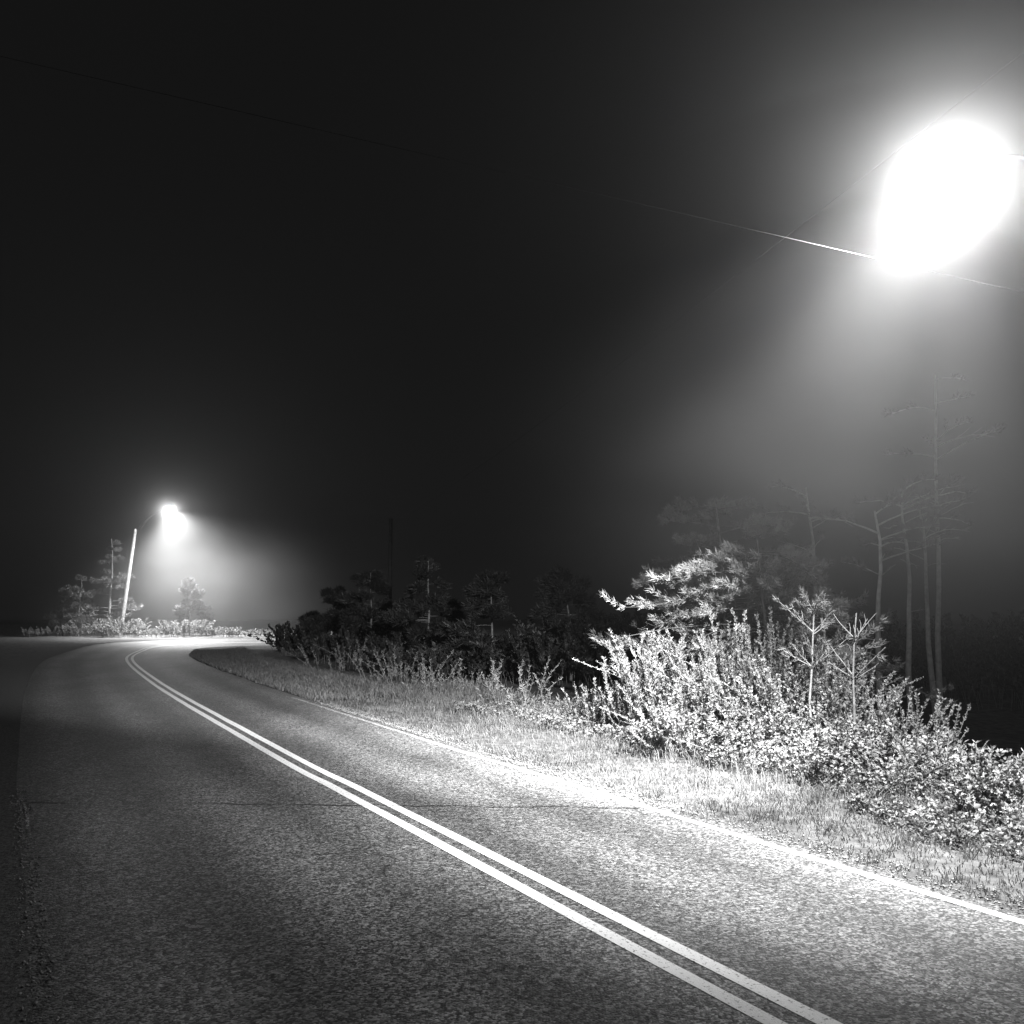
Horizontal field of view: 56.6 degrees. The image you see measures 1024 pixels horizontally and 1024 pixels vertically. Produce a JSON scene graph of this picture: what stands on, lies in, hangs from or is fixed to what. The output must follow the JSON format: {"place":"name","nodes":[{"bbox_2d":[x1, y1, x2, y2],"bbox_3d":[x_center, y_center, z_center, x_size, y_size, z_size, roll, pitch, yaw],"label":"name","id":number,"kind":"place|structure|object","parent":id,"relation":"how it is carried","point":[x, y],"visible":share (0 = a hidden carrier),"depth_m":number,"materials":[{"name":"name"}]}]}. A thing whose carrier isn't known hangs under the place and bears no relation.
{"place":"outdoors","nodes":[
{"label":"outdoors","id":0,"kind":"place"},
{"bbox_2d":[0,619,1023,912],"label":"ground","id":1,"kind":"structure","parent":0,"point":[996,723],"depth_m":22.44,"materials":[{"name":"grey plant"}]},
{"bbox_2d":[20,625,91,636],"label":"bank bush","id":2,"kind":"object","parent":1,"relation":"on","point":[29,631],"visible":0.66,"depth_m":81.47,"materials":[{"name":"grey plant"}]},
{"bbox_2d":[42,584,77,635],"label":"conifer","id":3,"kind":"object","parent":1,"relation":"on","point":[65,592],"visible":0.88,"depth_m":84.31,"materials":[{"name":"grey plant"}]},
{"bbox_2d":[56,574,95,635],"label":"conifer","id":4,"kind":"object","parent":1,"relation":"on","point":[79,620],"visible":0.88,"depth_m":83.24,"materials":[{"name":"grey plant"}]},
{"bbox_2d":[56,623,116,637],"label":"bank bush","id":5,"kind":"object","parent":1,"relation":"on","point":[70,630],"visible":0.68,"depth_m":80.46,"materials":[{"name":"grey plant"}]},
{"bbox_2d":[73,539,143,634],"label":"conifer","id":6,"kind":"object","parent":1,"relation":"on","point":[106,581],"visible":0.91,"depth_m":85.35,"materials":[{"name":"grey plant"}]},
{"bbox_2d":[83,617,159,637],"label":"bank bush","id":7,"kind":"object","parent":1,"relation":"on","point":[129,627],"visible":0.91,"depth_m":79.86,"materials":[{"name":"grey plant"}]},
{"bbox_2d":[0,638,255,1023],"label":"gravel shoulder","id":8,"kind":"object","parent":1,"relation":"on","point":[16,674],"visible":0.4,"depth_m":8.61},
{"bbox_2d":[118,505,172,635],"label":"street lamp","id":9,"kind":"object","parent":1,"relation":"on","point":[124,604],"visible":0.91,"depth_m":83.71,"materials":[{"name":"metal"}]},
{"bbox_2d":[133,628,180,637],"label":"bank bush","id":10,"kind":"object","parent":1,"relation":"on","point":[151,633],"visible":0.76,"depth_m":79.34,"materials":[{"name":"grey plant"}]},
{"bbox_2d":[158,619,214,636],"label":"bank bush","id":11,"kind":"object","parent":1,"relation":"on","point":[186,626],"visible":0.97,"depth_m":78.84,"materials":[{"name":"grey plant"}]},
{"bbox_2d":[172,577,213,635],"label":"conifer","id":12,"kind":"object","parent":1,"relation":"on","point":[182,611],"visible":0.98,"depth_m":83.46,"materials":[{"name":"grey plant"}]},
{"bbox_2d":[197,626,240,636],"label":"bank bush","id":13,"kind":"object","parent":1,"relation":"on","point":[212,631],"visible":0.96,"depth_m":79.46,"materials":[{"name":"grey plant"}]},
{"bbox_2d":[225,629,273,636],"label":"bank bush","id":14,"kind":"object","parent":1,"relation":"on","point":[255,632],"visible":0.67,"depth_m":80.17,"materials":[{"name":"grey plant"}]},
{"bbox_2d":[282,610,322,649],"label":"dark conifer","id":15,"kind":"object","parent":1,"relation":"on","point":[314,612],"visible":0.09,"depth_m":57.48,"materials":[{"name":"black plant"}]},
{"bbox_2d":[263,620,344,650],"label":"dark bush","id":16,"kind":"object","parent":1,"relation":"on","point":[270,641],"visible":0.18,"depth_m":55.96,"materials":[{"name":"plant"}]},
{"bbox_2d":[192,644,434,651],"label":"gravel verge","id":17,"kind":"structure","parent":1,"relation":"on","point":[213,648],"depth_m":65.21,"materials":[{"name":"grey gravel"}]},
{"bbox_2d":[248,622,390,657],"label":"dark bush","id":18,"kind":"object","parent":1,"relation":"on","point":[285,642],"visible":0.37,"depth_m":47.88,"materials":[{"name":"black plant"}]},
{"bbox_2d":[294,584,379,656],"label":"dark conifer","id":19,"kind":"object","parent":1,"relation":"on","point":[321,622],"visible":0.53,"depth_m":48.68,"materials":[{"name":"black plant"}]},
{"bbox_2d":[287,638,402,671],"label":"weed clump","id":20,"kind":"object","parent":1,"relation":"on","point":[343,665],"visible":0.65,"depth_m":36.62,"materials":[{"name":"grey plant"}]},
{"bbox_2d":[335,568,412,658],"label":"dark conifer","id":21,"kind":"object","parent":1,"relation":"on","point":[376,582],"visible":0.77,"depth_m":45.56,"materials":[{"name":"black plant"}]},
{"bbox_2d":[310,628,496,663],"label":"dark bush","id":22,"kind":"object","parent":1,"relation":"on","point":[332,644],"visible":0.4,"depth_m":41.02,"materials":[{"name":"black plant"}]},
{"bbox_2d":[347,651,460,683],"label":"weed clump","id":23,"kind":"object","parent":1,"relation":"on","point":[392,673],"visible":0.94,"depth_m":29.54,"materials":[{"name":"grey plant"}]},
{"bbox_2d":[365,553,480,665],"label":"dark conifer","id":24,"kind":"object","parent":1,"relation":"on","point":[409,611],"visible":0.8,"depth_m":39.13,"materials":[{"name":"black plant"}]},
{"bbox_2d":[402,657,502,694],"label":"weed clump","id":25,"kind":"object","parent":1,"relation":"on","point":[458,679],"visible":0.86,"depth_m":25.38,"materials":[{"name":"plant"}]},
{"bbox_2d":[359,640,561,684],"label":"dark bush","id":26,"kind":"object","parent":1,"relation":"on","point":[435,655],"visible":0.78,"depth_m":33.18,"materials":[{"name":"plant"}]},
{"bbox_2d":[436,569,543,678],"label":"dark conifer","id":27,"kind":"object","parent":1,"relation":"on","point":[482,589],"visible":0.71,"depth_m":35.31,"materials":[{"name":"black plant"}]},
{"bbox_2d":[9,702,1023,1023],"bbox_3d":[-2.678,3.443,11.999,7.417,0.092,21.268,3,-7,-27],"label":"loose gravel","id":28,"kind":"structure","parent":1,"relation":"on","point":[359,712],"depth_m":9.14,"materials":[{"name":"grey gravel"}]},
{"bbox_2d":[472,656,562,704],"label":"weed clump","id":29,"kind":"object","parent":1,"relation":"on","point":[500,690],"visible":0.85,"depth_m":22.19,"materials":[{"name":"grey plant"}]},
{"bbox_2d":[490,665,588,710],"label":"weed clump","id":30,"kind":"object","parent":1,"relation":"on","point":[525,701],"visible":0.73,"depth_m":20.39,"materials":[{"name":"grey plant"}]},
{"bbox_2d":[457,611,687,689],"bbox_3d":[2.141,4.704,32.022,8.330,2.787,6.022,0,-6,0],"label":"dark bush","id":31,"kind":"object","parent":1,"relation":"on","point":[541,653],"visible":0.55,"depth_m":32.14,"materials":[{"name":"plant"}]},
{"bbox_2d":[552,697,603,717],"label":"weed clump","id":32,"kind":"object","parent":1,"relation":"on","point":[555,710],"visible":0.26,"depth_m":19.00,"materials":[{"name":"plant"}]},
{"bbox_2d":[517,564,643,681],"bbox_3d":[2.568,4.030,33.721,4.679,4.505,4.478,3,-7,-26],"label":"dark conifer","id":33,"kind":"object","parent":1,"relation":"on","point":[553,581],"visible":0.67,"depth_m":33.44,"materials":[{"name":"black plant"}]},
{"bbox_2d":[561,677,648,732],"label":"shrub","id":34,"kind":"object","parent":1,"relation":"on","point":[598,710],"visible":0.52,"depth_m":18.09,"materials":[{"name":"grey plant"}]},
{"bbox_2d":[518,605,801,680],"bbox_3d":[5.334,4.797,33.580,10.590,3.054,4.629,-1,-6,8],"label":"dark bush","id":35,"kind":"object","parent":1,"relation":"on","point":[626,617],"visible":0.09,"depth_m":33.13,"materials":[{"name":"black plant"}]},
{"bbox_2d":[596,626,759,731],"bbox_3d":[2.763,3.046,16.868,2.708,2.050,4.038,-3,-7,29],"label":"shrub","id":36,"kind":"object","parent":1,"relation":"on","point":[639,695],"visible":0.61,"depth_m":16.58,"materials":[{"name":"grey plant"}]},
{"bbox_2d":[599,678,780,758],"bbox_3d":[2.721,3.171,14.630,2.748,1.254,1.835,2,-6,-16],"label":"shrub","id":37,"kind":"object","parent":1,"relation":"on","point":[679,717],"visible":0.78,"depth_m":14.41,"materials":[{"name":"grey plant"}]},
{"bbox_2d":[588,494,869,667],"bbox_3d":[5.480,2.616,24.490,6.607,6.658,6.604,3,-7,-25],"label":"pine tree","id":38,"kind":"object","parent":1,"relation":"on","point":[717,505],"visible":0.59,"depth_m":24.35,"materials":[{"name":"grey plant"}]},
{"bbox_2d":[572,629,896,731],"bbox_3d":[3.646,3.007,16.547,5.288,2.069,3.767,0,-6,0],"label":"shrub","id":39,"kind":"object","parent":1,"relation":"on","point":[678,686],"visible":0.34,"depth_m":16.00,"materials":[{"name":"grey plant"}]},
{"bbox_2d":[452,696,1023,858],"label":"ground cover","id":40,"kind":"object","parent":1,"relation":"on","point":[913,818],"visible":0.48,"depth_m":11.40,"materials":[{"name":"grey plant"}]},
{"bbox_2d":[670,696,871,762],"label":"shrub","id":41,"kind":"object","parent":1,"relation":"on","point":[768,735],"visible":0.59,"depth_m":13.74,"materials":[{"name":"grey plant"}]},
{"bbox_2d":[589,539,958,761],"bbox_3d":[5.024,2.534,17.819,7.006,4.171,6.243,0,-6,0],"label":"pine tree","id":42,"kind":"object","parent":1,"relation":"on","point":[691,613],"visible":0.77,"depth_m":18.09,"materials":[{"name":"grey plant"}]},
{"bbox_2d":[648,605,903,745],"bbox_3d":[3.946,2.807,15.947,4.310,2.467,4.330,-4,-7,34],"label":"shrub","id":43,"kind":"object","parent":1,"relation":"on","point":[714,677],"visible":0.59,"depth_m":15.37,"materials":[{"name":"grey plant"}]},
{"bbox_2d":[685,617,905,688],"bbox_3d":[10.151,4.947,34.129,7.246,3.120,6.642,-6,-8,43],"label":"dark bush","id":44,"kind":"object","parent":1,"relation":"on","point":[827,633],"visible":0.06,"depth_m":33.48,"materials":[{"name":"plant"}]},
{"bbox_2d":[760,480,859,671],"bbox_3d":[9.553,2.598,29.933,2.977,7.562,2.605,0,-6,0],"label":"thin tree","id":45,"kind":"object","parent":1,"relation":"on","point":[822,534],"visible":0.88,"depth_m":30.37,"materials":[{"name":"grey plant"}]},
{"bbox_2d":[772,585,851,746],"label":"pine sapling","id":46,"kind":"object","parent":1,"relation":"on","point":[818,603],"visible":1,"depth_m":14.25,"materials":[{"name":"grey plant"}]},
{"bbox_2d":[778,585,876,728],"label":"pine tree","id":47,"kind":"object","parent":1,"relation":"on","point":[839,605],"visible":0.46,"depth_m":16.74,"materials":[{"name":"grey plant"}]},
{"bbox_2d":[734,645,923,745],"bbox_3d":[5.246,3.030,15.199,3.834,1.836,3.656,0,-6,0],"label":"shrub","id":48,"kind":"object","parent":1,"relation":"on","point":[845,689],"visible":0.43,"depth_m":14.55,"materials":[{"name":"grey plant"}]},
{"bbox_2d":[828,613,885,733],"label":"bare sapling","id":49,"kind":"object","parent":1,"relation":"on","point":[851,675],"visible":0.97,"depth_m":13.07,"materials":[{"name":"grey plant"}]},
{"bbox_2d":[793,713,954,789],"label":"shrub","id":50,"kind":"object","parent":1,"relation":"on","point":[844,756],"visible":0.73,"depth_m":12.05,"materials":[{"name":"grey plant"}]},
{"bbox_2d":[802,485,948,732],"bbox_3d":[8.468,2.463,21.676,2.663,6.160,2.508,3,-7,-25],"label":"thin tree","id":51,"kind":"object","parent":1,"relation":"on","point":[921,505],"visible":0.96,"depth_m":21.80,"materials":[{"name":"grey plant"}]},
{"bbox_2d":[798,679,970,755],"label":"shrub","id":52,"kind":"object","parent":1,"relation":"on","point":[892,717],"visible":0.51,"depth_m":13.76,"materials":[{"name":"grey plant"}]},
{"bbox_2d":[791,613,1023,702],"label":"dark bush","id":53,"kind":"object","parent":1,"relation":"on","point":[891,645],"visible":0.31,"depth_m":31.29,"materials":[{"name":"plant"}]},
{"bbox_2d":[853,469,977,729],"bbox_3d":[11.084,2.351,25.647,3.158,7.183,2.412,-5,-8,37],"label":"thin tree","id":54,"kind":"object","parent":1,"relation":"on","point":[901,525],"visible":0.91,"depth_m":25.62,"materials":[{"name":"grey plant"}]},
{"bbox_2d":[896,486,979,727],"bbox_3d":[11.712,2.648,26.125,2.057,6.823,2.850,0,-6,0],"label":"thin tree","id":55,"kind":"object","parent":1,"relation":"on","point":[954,517],"visible":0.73,"depth_m":26.53,"materials":[{"name":"grey plant"}]},
{"bbox_2d":[858,727,1023,801],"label":"shrub","id":56,"kind":"object","parent":1,"relation":"on","point":[938,752],"visible":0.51,"depth_m":11.51,"materials":[{"name":"grey plant"}]},
{"bbox_2d":[882,373,1008,722],"bbox_3d":[12.967,0.940,28.345,2.957,10.572,3.351,3,-7,-28],"label":"thin tree","id":57,"kind":"object","parent":1,"relation":"on","point":[934,440],"visible":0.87,"depth_m":28.27,"materials":[{"name":"grey plant"}]},
{"bbox_2d":[881,608,1023,712],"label":"dark bush","id":58,"kind":"object","parent":1,"relation":"on","point":[1006,656],"visible":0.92,"depth_m":30.25,"materials":[{"name":"plant"}]},
{"bbox_2d":[908,137,1023,173],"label":"street lamp","id":59,"kind":"object","parent":1,"relation":"on","point":[943,156],"visible":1,"depth_m":9.36,"materials":[{"name":"metal"}]},
{"bbox_2d":[399,52,1023,518],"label":"power line","id":60,"kind":"object","parent":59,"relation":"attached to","point":[783,238],"visible":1,"depth_m":15.68,"materials":[{"name":"metal"}]},
{"bbox_2d":[941,754,1023,824],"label":"shrub","id":61,"kind":"object","parent":1,"relation":"on","point":[990,794],"visible":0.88,"depth_m":9.96,"materials":[{"name":"grey plant"}]},
{"bbox_3d":[-10.579,-2.582,16.481,1.537,13.000,1.091,0,-6,0],"label":"utility pole","id":62,"kind":"object","parent":1,"relation":"on","visible":0},
{"bbox_2d":[0,56,1023,292],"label":"power line","id":63,"kind":"object","parent":62,"relation":"attached to","point":[557,184],"visible":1,"depth_m":12.07,"materials":[{"name":"metal"}]},
{"bbox_2d":[0,0,1023,620],"label":"sky","id":64,"kind":"structure","parent":0,"point":[290,340],"materials":[{"name":"black"}]},
{"bbox_2d":[16,636,1023,1023],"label":"road","id":65,"kind":"structure","parent":0,"point":[214,902],"depth_m":7.32,"materials":[{"name":"grey asphalt"}]},
{"bbox_2d":[22,806,28,825],"bbox_3d":[-5.178,3.235,10.131,0.054,0.001,1.134,3,-7,-29],"label":"faded edge line","id":66,"kind":"object","parent":65,"relation":"on","point":[27,819],"visible":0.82,"depth_m":9.98,"materials":[{"name":"paint"}]},
{"bbox_2d":[23,801,625,807],"bbox_3d":[-2.096,3.296,10.700,7.043,0.001,0.148,0,-6,2],"label":"tar seam","id":67,"kind":"object","parent":65,"relation":"on","point":[323,804],"visible":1,"depth_m":10.71,"materials":[{"name":"black asphalt"}]},
{"bbox_2d":[291,697,417,736],"bbox_3d":[-3.630,4.327,20.398,0.111,0.001,8.793,3,-7,-27],"label":"faded edge line","id":68,"kind":"object","parent":65,"relation":"on","point":[405,733],"visible":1,"depth_m":19.43,"materials":[{"name":"paint"}]},
{"bbox_2d":[125,639,905,1023],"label":"line","id":69,"kind":"object","parent":65,"relation":"on","point":[745,1007],"visible":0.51,"depth_m":7.16,"materials":[{"name":"paint"}]},
{"bbox_2d":[131,639,954,1023],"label":"line","id":70,"kind":"object","parent":65,"relation":"on","point":[801,1009],"visible":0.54,"depth_m":7.08,"materials":[{"name":"paint"}]},
{"bbox_2d":[415,737,1023,924],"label":"edge line","id":71,"kind":"object","parent":65,"relation":"on","point":[935,895],"visible":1,"depth_m":8.56,"materials":[{"name":"paint"}]}
]}

